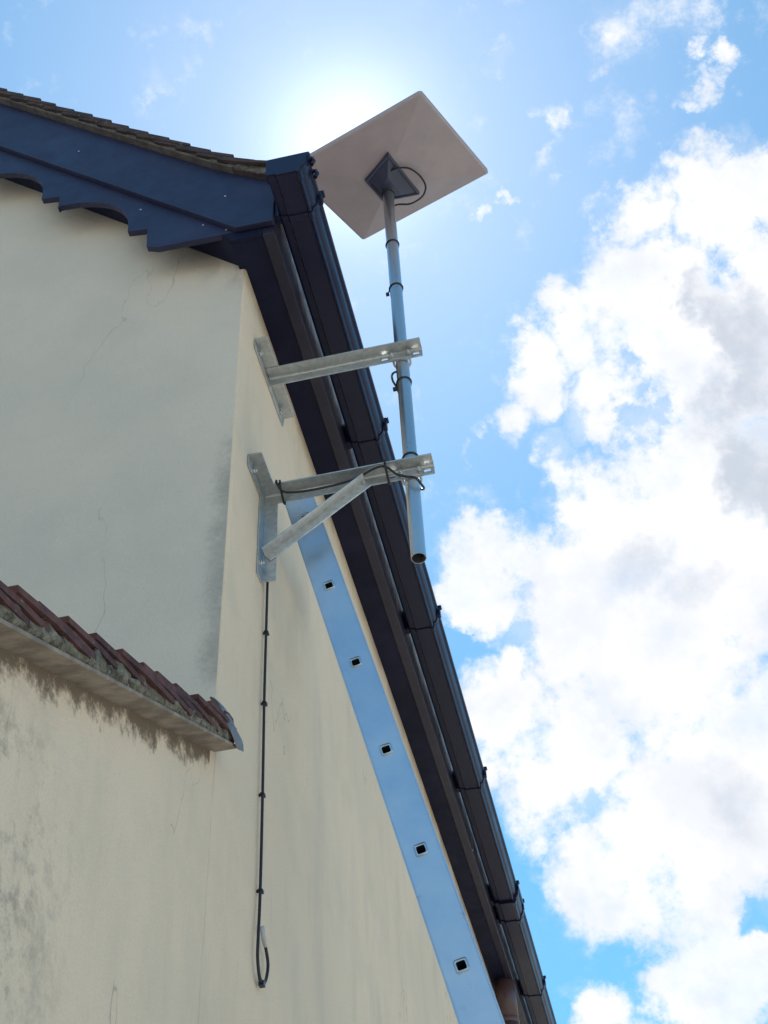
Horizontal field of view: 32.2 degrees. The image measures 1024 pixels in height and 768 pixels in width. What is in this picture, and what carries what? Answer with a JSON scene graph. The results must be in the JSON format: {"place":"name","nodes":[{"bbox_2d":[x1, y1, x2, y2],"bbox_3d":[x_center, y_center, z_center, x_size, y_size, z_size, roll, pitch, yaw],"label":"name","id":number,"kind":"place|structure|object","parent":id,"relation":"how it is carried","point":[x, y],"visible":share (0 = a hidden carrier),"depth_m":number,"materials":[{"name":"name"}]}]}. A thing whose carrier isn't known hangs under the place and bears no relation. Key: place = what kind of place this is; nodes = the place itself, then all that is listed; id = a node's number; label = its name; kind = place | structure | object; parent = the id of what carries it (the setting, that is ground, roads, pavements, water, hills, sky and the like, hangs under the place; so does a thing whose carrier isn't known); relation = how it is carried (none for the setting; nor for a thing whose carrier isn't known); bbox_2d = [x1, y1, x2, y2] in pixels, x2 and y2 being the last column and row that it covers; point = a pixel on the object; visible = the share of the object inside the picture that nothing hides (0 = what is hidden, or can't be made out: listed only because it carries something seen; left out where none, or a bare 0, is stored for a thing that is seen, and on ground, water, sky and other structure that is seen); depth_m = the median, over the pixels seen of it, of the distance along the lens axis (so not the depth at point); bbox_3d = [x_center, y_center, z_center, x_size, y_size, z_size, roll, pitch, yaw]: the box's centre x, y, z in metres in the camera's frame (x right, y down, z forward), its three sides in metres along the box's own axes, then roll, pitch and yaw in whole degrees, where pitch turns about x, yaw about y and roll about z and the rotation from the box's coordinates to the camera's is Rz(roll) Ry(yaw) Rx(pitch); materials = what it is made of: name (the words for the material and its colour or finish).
{"place":"outdoors","nodes":[
{"label":"outdoors","id":0,"kind":"place"},
{"bbox_2d":[0,0,767,1023],"label":"sky","id":1,"kind":"structure","parent":0,"point":[588,312],"materials":[{"name":"blue"}]},
{"label":"ground","id":2,"kind":"structure","parent":0,"visible":0},
{"bbox_2d":[0,88,556,1023],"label":"house","id":3,"kind":"structure","parent":2,"relation":"on","point":[152,286],"depth_m":3.78,"materials":[{"name":"paint"}]},
{"bbox_2d":[254,336,422,425],"bbox_3d":[-0.124,-0.459,4.243,0.506,0.046,0.334,-11,-47,7],"label":"wall bracket","id":4,"kind":"object","parent":3,"relation":"attached to","point":[277,378],"depth_m":4.23,"materials":[{"name":"metal"}]},
{"bbox_2d":[247,452,434,582],"bbox_3d":[-0.111,-0.011,3.680,0.522,0.349,0.173,-6,-47,2],"label":"wall bracket","id":5,"kind":"object","parent":3,"relation":"attached to","point":[271,545],"depth_m":3.79,"materials":[{"name":"metal"}]},
{"bbox_2d":[383,188,426,563],"bbox_3d":[0.053,-0.555,4.314,0.042,1.987,0.042,-11,-47,7],"label":"mast","id":6,"kind":"object","parent":5,"relation":"attached to","point":[415,521],"visible":0.92,"depth_m":4.10,"materials":[{"name":"metal"}]},
{"bbox_2d":[256,167,426,987],"bbox_3d":[-0.072,-0.137,3.891,0.584,3.078,0.176,-16,-48,11],"label":"antenna cable","id":7,"kind":"object","parent":6,"relation":"attached to","point":[261,929],"visible":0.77,"depth_m":3.38,"materials":[{"name":"black plastic"}]},
{"bbox_2d":[310,91,487,238],"bbox_3d":[0.023,-1.282,4.976,0.586,0.218,0.491,-27,-51,20],"label":"satellite dish","id":8,"kind":"object","parent":6,"relation":"attached to","point":[416,131],"visible":0.81,"depth_m":4.92,"materials":[{"name":"white plastic"}]},
{"bbox_2d":[285,497,504,1023],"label":"ladder","id":9,"kind":"object","parent":2,"relation":"on","point":[465,976],"visible":0.86,"depth_m":3.10,"materials":[{"name":"metal"}]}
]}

